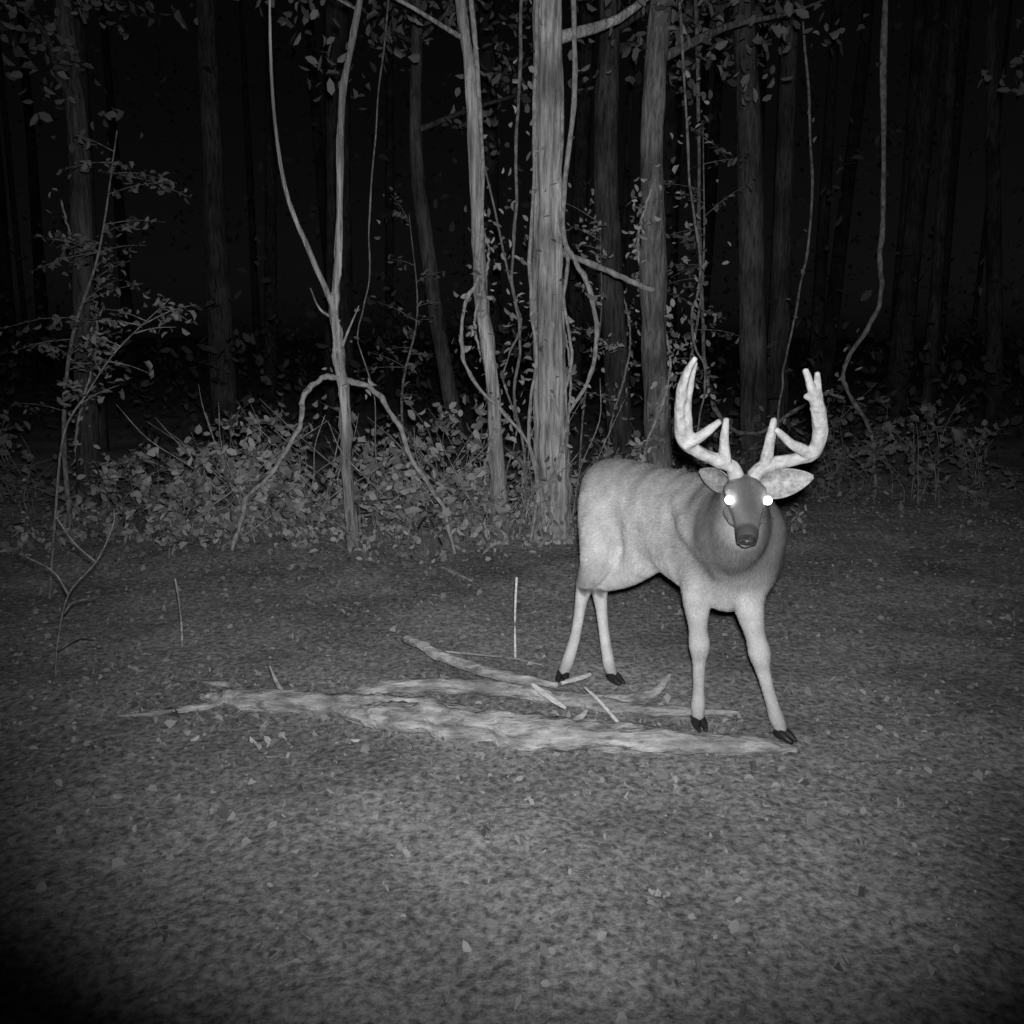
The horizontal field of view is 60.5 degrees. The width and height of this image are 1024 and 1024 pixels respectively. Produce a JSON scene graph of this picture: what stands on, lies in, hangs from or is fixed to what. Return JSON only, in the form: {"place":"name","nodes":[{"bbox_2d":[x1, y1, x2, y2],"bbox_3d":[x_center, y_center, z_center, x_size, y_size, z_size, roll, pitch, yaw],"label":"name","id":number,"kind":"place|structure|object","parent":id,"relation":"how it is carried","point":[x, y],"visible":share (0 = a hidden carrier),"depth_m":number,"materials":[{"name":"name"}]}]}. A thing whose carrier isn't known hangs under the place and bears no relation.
{"place":"outdoors","nodes":[
{"label":"outdoors","id":0,"kind":"place"},
{"bbox_2d":[0,337,1023,1023],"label":"ground","id":1,"kind":"structure","parent":0,"point":[206,975],"depth_m":3.09,"materials":[{"name":"soil"}]},
{"bbox_2d":[0,407,73,526],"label":"shrub","id":2,"kind":"object","parent":1,"relation":"on","point":[7,474],"visible":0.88,"depth_m":7.01,"materials":[{"name":"grey plant"}]},
{"bbox_2d":[19,510,114,675],"bbox_3d":[-1.980,0.392,3.910,0.443,0.802,0.107,0,12,0],"label":"bare sapling","id":3,"kind":"object","parent":1,"relation":"on","point":[69,592],"visible":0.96,"depth_m":3.94,"materials":[{"name":"grey plant"}]},
{"bbox_2d":[46,188,111,481],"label":"climbing vine","id":4,"kind":"object","parent":1,"relation":"on","point":[75,442],"visible":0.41,"depth_m":7.35,"materials":[{"name":"grey plant"}]},
{"bbox_2d":[0,130,191,537],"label":"sapling","id":5,"kind":"object","parent":1,"relation":"on","point":[85,244],"visible":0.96,"depth_m":6.17,"materials":[{"name":"grey plant"}]},
{"bbox_2d":[0,0,197,510],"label":"tree","id":6,"kind":"object","parent":1,"relation":"on","point":[68,70],"visible":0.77,"depth_m":7.01,"materials":[{"name":"grey plant"}]},
{"bbox_2d":[0,436,231,533],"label":"shrub","id":7,"kind":"object","parent":1,"relation":"on","point":[109,472],"visible":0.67,"depth_m":6.85,"materials":[{"name":"grey plant"}]},
{"bbox_2d":[48,293,196,598],"bbox_3d":[-2.240,-0.335,5.015,1.037,1.786,0.452,0,12,0],"label":"sapling","id":8,"kind":"object","parent":1,"relation":"on","point":[175,315],"visible":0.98,"depth_m":4.94,"materials":[{"name":"grey plant"}]},
{"bbox_2d":[64,460,236,541],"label":"shrub","id":9,"kind":"object","parent":1,"relation":"on","point":[145,479],"visible":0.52,"depth_m":6.50,"materials":[{"name":"grey plant"}]},
{"bbox_2d":[117,701,222,717],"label":"fallen branch","id":10,"kind":"object","parent":1,"relation":"on","point":[192,707],"visible":0.98,"depth_m":3.63,"materials":[{"name":"grey wood"}]},
{"bbox_2d":[144,442,210,557],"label":"shrub","id":11,"kind":"object","parent":1,"relation":"on","point":[200,459],"visible":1,"depth_m":5.92,"materials":[{"name":"grey plant"}]},
{"bbox_2d":[175,578,183,646],"bbox_3d":[-1.666,0.517,4.397,0.021,0.383,0.016,0,12,0],"label":"wooden stake","id":12,"kind":"object","parent":1,"relation":"on","point":[181,631],"visible":0.88,"depth_m":4.39,"materials":[{"name":"grey wood"}]},
{"bbox_2d":[136,390,324,508],"bbox_3d":[-2.436,-0.515,7.492,1.599,1.049,0.969,0,12,0],"label":"shrub","id":13,"kind":"object","parent":1,"relation":"on","point":[149,468],"visible":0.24,"depth_m":7.37,"materials":[{"name":"grey plant"}]},
{"bbox_2d":[160,424,310,540],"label":"shrub","id":14,"kind":"object","parent":1,"relation":"on","point":[269,487],"visible":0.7,"depth_m":6.39,"materials":[{"name":"grey plant"}]},
{"bbox_2d":[166,729,384,748],"bbox_3d":[-0.912,0.865,3.355,0.878,0.050,0.116,1,12,6],"label":"fallen leaf cluster","id":15,"kind":"object","parent":1,"relation":"on","point":[267,739],"visible":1,"depth_m":3.37,"materials":[{"name":"grey plant"}]},
{"bbox_2d":[160,398,401,535],"bbox_3d":[-1.744,-0.352,6.763,1.777,1.025,1.164,0,12,0],"label":"shrub","id":16,"kind":"object","parent":1,"relation":"on","point":[255,435],"visible":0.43,"depth_m":6.70,"materials":[{"name":"grey plant"}]},
{"bbox_2d":[234,0,362,550],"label":"tree","id":17,"kind":"object","parent":1,"relation":"on","point":[344,422],"visible":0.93,"depth_m":5.90,"materials":[{"name":"grey plant"}]},
{"bbox_2d":[231,367,347,549],"bbox_3d":[-1.567,-0.320,6.086,0.891,1.349,0.193,0,12,0],"label":"hanging vine","id":18,"kind":"object","parent":17,"relation":"hanging from","point":[307,390],"visible":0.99,"depth_m":6.01,"materials":[{"name":"grey plant"}]},
{"bbox_2d":[345,377,456,553],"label":"branch","id":19,"kind":"object","parent":17,"relation":"hanging from","point":[370,384],"visible":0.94,"depth_m":6.01,"materials":[{"name":"grey plant"}]},
{"bbox_2d":[218,442,378,541],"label":"shrub","id":20,"kind":"object","parent":1,"relation":"on","point":[297,497],"visible":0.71,"depth_m":6.37,"materials":[{"name":"grey plant"}]},
{"bbox_2d":[194,665,469,719],"bbox_3d":[-0.758,0.751,3.719,1.329,0.190,0.424,0,12,0],"label":"fallen log","id":21,"kind":"object","parent":1,"relation":"on","point":[278,699],"visible":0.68,"depth_m":3.63,"materials":[{"name":"grey wood"}]},
{"bbox_2d":[116,383,627,544],"bbox_3d":[-0.979,-0.369,6.452,3.651,1.231,0.854,0,12,0],"label":"dead brush","id":22,"kind":"object","parent":1,"relation":"on","point":[270,508],"visible":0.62,"depth_m":6.36,"materials":[{"name":"grey wood"}]},
{"bbox_2d":[312,394,451,529],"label":"shrub","id":23,"kind":"object","parent":1,"relation":"on","point":[397,451],"visible":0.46,"depth_m":6.79,"materials":[{"name":"grey plant"}]},
{"bbox_2d":[288,0,513,544],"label":"tree","id":24,"kind":"object","parent":1,"relation":"on","point":[497,475],"visible":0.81,"depth_m":6.01,"materials":[{"name":"grey plant"}]},
{"bbox_2d":[350,0,395,540],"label":"hanging vine","id":25,"kind":"object","parent":24,"relation":"hanging from","point":[376,238],"visible":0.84,"depth_m":6.15,"materials":[{"name":"grey plant"}]},
{"bbox_2d":[452,205,515,532],"bbox_3d":[-0.179,-0.849,6.252,0.432,2.561,0.377,6,13,29],"label":"climbing vine","id":26,"kind":"object","parent":24,"relation":"attached to","point":[472,332],"visible":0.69,"depth_m":6.13,"materials":[{"name":"grey plant"}]},
{"bbox_2d":[458,0,540,508],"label":"hanging vine","id":27,"kind":"object","parent":24,"relation":"hanging from","point":[466,296],"visible":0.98,"depth_m":5.99,"materials":[{"name":"grey plant"}]},
{"bbox_2d":[481,135,532,540],"bbox_3d":[-0.049,-1.216,6.210,0.446,3.019,0.360,9,15,39],"label":"hanging vine","id":28,"kind":"object","parent":24,"relation":"hanging from","point":[512,317],"visible":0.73,"depth_m":6.18,"materials":[{"name":"grey plant"}]},
{"bbox_2d":[353,186,448,479],"bbox_3d":[-0.900,-1.303,7.449,0.743,2.706,0.546,-8,14,-35],"label":"sapling","id":29,"kind":"object","parent":1,"relation":"on","point":[407,333],"visible":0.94,"depth_m":7.41,"materials":[{"name":"grey plant"}]},
{"bbox_2d":[0,479,807,565],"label":"undergrowth","id":30,"kind":"object","parent":1,"relation":"on","point":[125,529],"visible":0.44,"depth_m":6.25,"materials":[{"name":"grey plant"}]},
{"bbox_2d":[354,453,465,549],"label":"shrub","id":31,"kind":"object","parent":1,"relation":"on","point":[414,520],"visible":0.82,"depth_m":6.25,"materials":[{"name":"grey plant"}]},
{"bbox_2d":[313,0,532,472],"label":"tree","id":32,"kind":"object","parent":1,"relation":"on","point":[416,39],"visible":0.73,"depth_m":8.05,"materials":[{"name":"grey plant"}]},
{"bbox_2d":[410,555,472,581],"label":"fallen branch","id":33,"kind":"object","parent":1,"relation":"on","point":[451,571],"visible":1,"depth_m":5.76,"materials":[{"name":"grey wood"}]},
{"bbox_2d":[385,381,506,525],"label":"shrub","id":34,"kind":"object","parent":1,"relation":"on","point":[477,426],"visible":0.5,"depth_m":6.66,"materials":[{"name":"grey plant"}]},
{"bbox_2d":[401,633,558,688],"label":"fallen branch","id":35,"kind":"object","parent":1,"relation":"on","point":[452,660],"visible":0.98,"depth_m":3.97,"materials":[{"name":"grey wood"}]},
{"bbox_2d":[435,450,534,534],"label":"shrub","id":36,"kind":"object","parent":1,"relation":"on","point":[516,462],"visible":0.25,"depth_m":6.68,"materials":[{"name":"grey plant"}]},
{"bbox_2d":[423,458,555,547],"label":"shrub","id":37,"kind":"object","parent":1,"relation":"on","point":[450,510],"visible":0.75,"depth_m":6.28,"materials":[{"name":"grey plant"}]},
{"bbox_2d":[446,651,543,665],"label":"fallen branch","id":38,"kind":"object","parent":1,"relation":"on","point":[485,655],"visible":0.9,"depth_m":4.22,"materials":[{"name":"grey wood"}]},
{"bbox_2d":[0,0,1023,485],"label":"distant forest","id":39,"kind":"object","parent":1,"relation":"on","point":[924,52],"visible":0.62,"depth_m":15.04,"materials":[{"name":"black plant"}]},
{"bbox_2d":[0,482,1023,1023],"bbox_3d":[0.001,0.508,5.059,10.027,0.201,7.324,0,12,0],"label":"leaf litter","id":40,"kind":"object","parent":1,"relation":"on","point":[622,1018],"visible":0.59,"depth_m":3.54,"materials":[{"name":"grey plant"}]},
{"bbox_2d":[0,539,1023,1002],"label":"twig litter","id":41,"kind":"object","parent":1,"relation":"on","point":[414,749],"visible":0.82,"depth_m":3.30,"materials":[{"name":"grey plant"}]},
{"bbox_2d":[514,577,517,657],"bbox_3d":[0.018,0.524,4.221,0.021,0.439,0.014,0,12,0],"label":"wooden stake","id":42,"kind":"object","parent":1,"relation":"on","point":[515,606],"visible":0.87,"depth_m":4.21,"materials":[{"name":"grey wood"}]},
{"bbox_2d":[352,677,738,718],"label":"fallen branch","id":43,"kind":"object","parent":1,"relation":"on","point":[486,687],"visible":0.83,"depth_m":3.75,"materials":[{"name":"grey wood"}]},
{"bbox_2d":[518,480,578,535],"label":"shrub","id":44,"kind":"object","parent":1,"relation":"on","point":[575,517],"visible":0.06,"depth_m":6.50,"materials":[{"name":"grey plant"}]},
{"bbox_2d":[531,683,566,709],"bbox_3d":[0.153,0.762,3.638,0.053,0.043,0.219,-8,14,-34],"label":"wood chip","id":45,"kind":"object","parent":1,"relation":"on","point":[549,695],"visible":1,"depth_m":3.63,"materials":[{"name":"grey wood"}]},
{"bbox_2d":[526,316,590,536],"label":"climbing vine","id":46,"kind":"object","parent":1,"relation":"on","point":[571,400],"visible":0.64,"depth_m":6.28,"materials":[{"name":"grey plant"}]},
{"bbox_2d":[335,692,797,755],"bbox_3d":[0.151,0.838,3.376,1.846,0.172,0.221,2,12,11],"label":"fallen log","id":47,"kind":"object","parent":1,"relation":"on","point":[494,725],"visible":0.96,"depth_m":3.31,"materials":[{"name":"grey wood"}]},
{"bbox_2d":[561,673,590,684],"bbox_3d":[0.285,0.738,3.882,0.170,0.023,0.050,-10,15,-39],"label":"wood chip","id":48,"kind":"object","parent":1,"relation":"on","point":[576,678],"visible":1,"depth_m":3.87,"materials":[{"name":"grey wood"}]},
{"bbox_2d":[566,203,624,503],"bbox_3d":[0.616,-1.237,7.196,0.728,2.677,0.530,0,12,0],"label":"sapling","id":49,"kind":"object","parent":1,"relation":"on","point":[600,248],"visible":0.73,"depth_m":7.13,"materials":[{"name":"grey plant"}]},
{"bbox_2d":[584,686,619,722],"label":"fallen branch","id":50,"kind":"object","parent":1,"relation":"on","point":[606,709],"visible":0.88,"depth_m":3.59,"materials":[{"name":"grey wood"}]},
{"bbox_2d":[570,423,642,515],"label":"shrub","id":51,"kind":"object","parent":1,"relation":"on","point":[608,452],"visible":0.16,"depth_m":7.00,"materials":[{"name":"grey plant"}]},
{"bbox_2d":[587,188,640,462],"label":"climbing vine","id":52,"kind":"object","parent":1,"relation":"on","point":[634,363],"visible":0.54,"depth_m":8.29,"materials":[{"name":"grey plant"}]},
{"bbox_2d":[585,673,671,701],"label":"fallen branch","id":53,"kind":"object","parent":1,"relation":"on","point":[652,693],"visible":0.7,"depth_m":3.71,"materials":[{"name":"grey wood"}]},
{"bbox_2d":[529,0,755,544],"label":"tree","id":54,"kind":"object","parent":1,"relation":"on","point":[547,266],"visible":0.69,"depth_m":6.08,"materials":[{"name":"grey plant"}]},
{"bbox_2d":[494,0,541,544],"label":"hanging vine","id":55,"kind":"object","parent":54,"relation":"hanging from","point":[534,316],"visible":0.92,"depth_m":5.95,"materials":[{"name":"grey plant"}]},
{"bbox_2d":[511,0,554,544],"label":"hanging vine","id":56,"kind":"object","parent":54,"relation":"hanging from","point":[533,122],"visible":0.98,"depth_m":5.96,"materials":[{"name":"grey plant"}]},
{"bbox_2d":[545,63,576,396],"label":"hanging vine","id":57,"kind":"object","parent":54,"relation":"hanging from","point":[569,371],"visible":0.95,"depth_m":6.04,"materials":[{"name":"grey plant"}]},
{"bbox_2d":[545,0,604,413],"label":"hanging vine","id":58,"kind":"object","parent":54,"relation":"hanging from","point":[584,276],"visible":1,"depth_m":5.95,"materials":[{"name":"grey plant"}]},
{"bbox_2d":[563,251,654,291],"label":"branch","id":59,"kind":"object","parent":54,"relation":"hanging from","point":[611,272],"visible":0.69,"depth_m":6.27,"materials":[{"name":"grey plant"}]},
{"bbox_2d":[622,164,688,462],"bbox_3d":[1.073,-1.093,6.528,0.506,2.792,0.565,4,12,21],"label":"climbing vine","id":60,"kind":"object","parent":1,"relation":"on","point":[636,247],"visible":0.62,"depth_m":6.44,"materials":[{"name":"grey plant"}]},
{"bbox_2d":[630,417,720,472],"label":"shrub","id":61,"kind":"object","parent":1,"relation":"on","point":[715,436],"visible":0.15,"depth_m":6.91,"materials":[{"name":"grey plant"}]},
{"bbox_2d":[569,0,782,458],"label":"tree","id":62,"kind":"object","parent":1,"relation":"on","point":[605,148],"visible":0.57,"depth_m":8.05,"materials":[{"name":"grey plant"}]},
{"bbox_2d":[555,357,828,743],"bbox_3d":[0.653,0.106,3.522,0.645,1.471,1.380,-5,12,-22],"label":"white tailed deer","id":63,"kind":"object","parent":1,"relation":"on","point":[706,539],"visible":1,"depth_m":3.34},
{"bbox_2d":[664,115,755,469],"bbox_3d":[1.534,-1.583,7.415,0.805,3.272,0.609,-2,12,-7],"label":"sapling","id":64,"kind":"object","parent":1,"relation":"on","point":[680,266],"visible":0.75,"depth_m":7.27,"materials":[{"name":"grey plant"}]},
{"bbox_2d":[672,415,780,473],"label":"shrub","id":65,"kind":"object","parent":1,"relation":"on","point":[757,451],"visible":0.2,"depth_m":8.12,"materials":[{"name":"grey plant"}]},
{"bbox_2d":[686,0,789,473],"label":"tree","id":66,"kind":"object","parent":1,"relation":"on","point":[752,317],"visible":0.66,"depth_m":8.09,"materials":[{"name":"grey plant"}]},
{"bbox_2d":[694,0,844,439],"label":"hanging vine","id":67,"kind":"object","parent":66,"relation":"hanging from","point":[720,415],"visible":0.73,"depth_m":7.77,"materials":[{"name":"grey plant"}]},
{"bbox_2d":[639,0,878,468],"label":"tree","id":68,"kind":"object","parent":1,"relation":"on","point":[653,267],"visible":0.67,"depth_m":6.33,"materials":[{"name":"grey plant"}]},
{"bbox_2d":[664,0,731,471],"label":"hanging vine","id":69,"kind":"object","parent":68,"relation":"hanging from","point":[685,258],"visible":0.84,"depth_m":6.25,"materials":[{"name":"grey plant"}]},
{"bbox_2d":[767,4,816,455],"bbox_3d":[2.433,-2.806,7.705,0.428,5.507,0.239,6,13,27],"label":"hanging vine","id":70,"kind":"object","parent":1,"relation":"on","point":[812,190],"visible":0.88,"depth_m":7.62,"materials":[{"name":"grey plant"}]},
{"bbox_2d":[750,405,891,500],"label":"shrub","id":71,"kind":"object","parent":1,"relation":"on","point":[814,485],"visible":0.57,"depth_m":7.98,"materials":[{"name":"grey plant"}]},
{"bbox_2d":[771,385,915,492],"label":"shrub","id":72,"kind":"object","parent":1,"relation":"on","point":[835,421],"visible":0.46,"depth_m":8.50,"materials":[{"name":"grey plant"}]},
{"bbox_2d":[835,0,889,497],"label":"hanging vine","id":73,"kind":"object","parent":1,"relation":"on","point":[883,74],"visible":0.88,"depth_m":7.63,"materials":[{"name":"grey plant"}]},
{"bbox_2d":[825,396,1009,505],"bbox_3d":[3.599,-0.544,7.847,1.340,0.979,0.945,11,16,44],"label":"shrub","id":74,"kind":"object","parent":1,"relation":"on","point":[918,477],"visible":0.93,"depth_m":7.81,"materials":[{"name":"grey plant"}]},
{"bbox_2d":[944,419,1023,509],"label":"shrub","id":75,"kind":"object","parent":1,"relation":"on","point":[978,491],"visible":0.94,"depth_m":7.60,"materials":[{"name":"grey plant"}]},
{"bbox_2d":[977,17,1023,95],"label":"tree","id":76,"kind":"object","parent":1,"relation":"on","point":[1015,61],"visible":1,"depth_m":7.34,"materials":[{"name":"grey plant"}]},
{"bbox_2d":[0,520,1023,851],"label":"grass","id":77,"kind":"structure","parent":0,"point":[512,640],"depth_m":4.59,"materials":[{"name":"grey plant"}]},
{"bbox_2d":[0,0,1023,336],"label":"sky","id":78,"kind":"structure","parent":0,"point":[156,259],"materials":[{"name":"black"}]}
]}

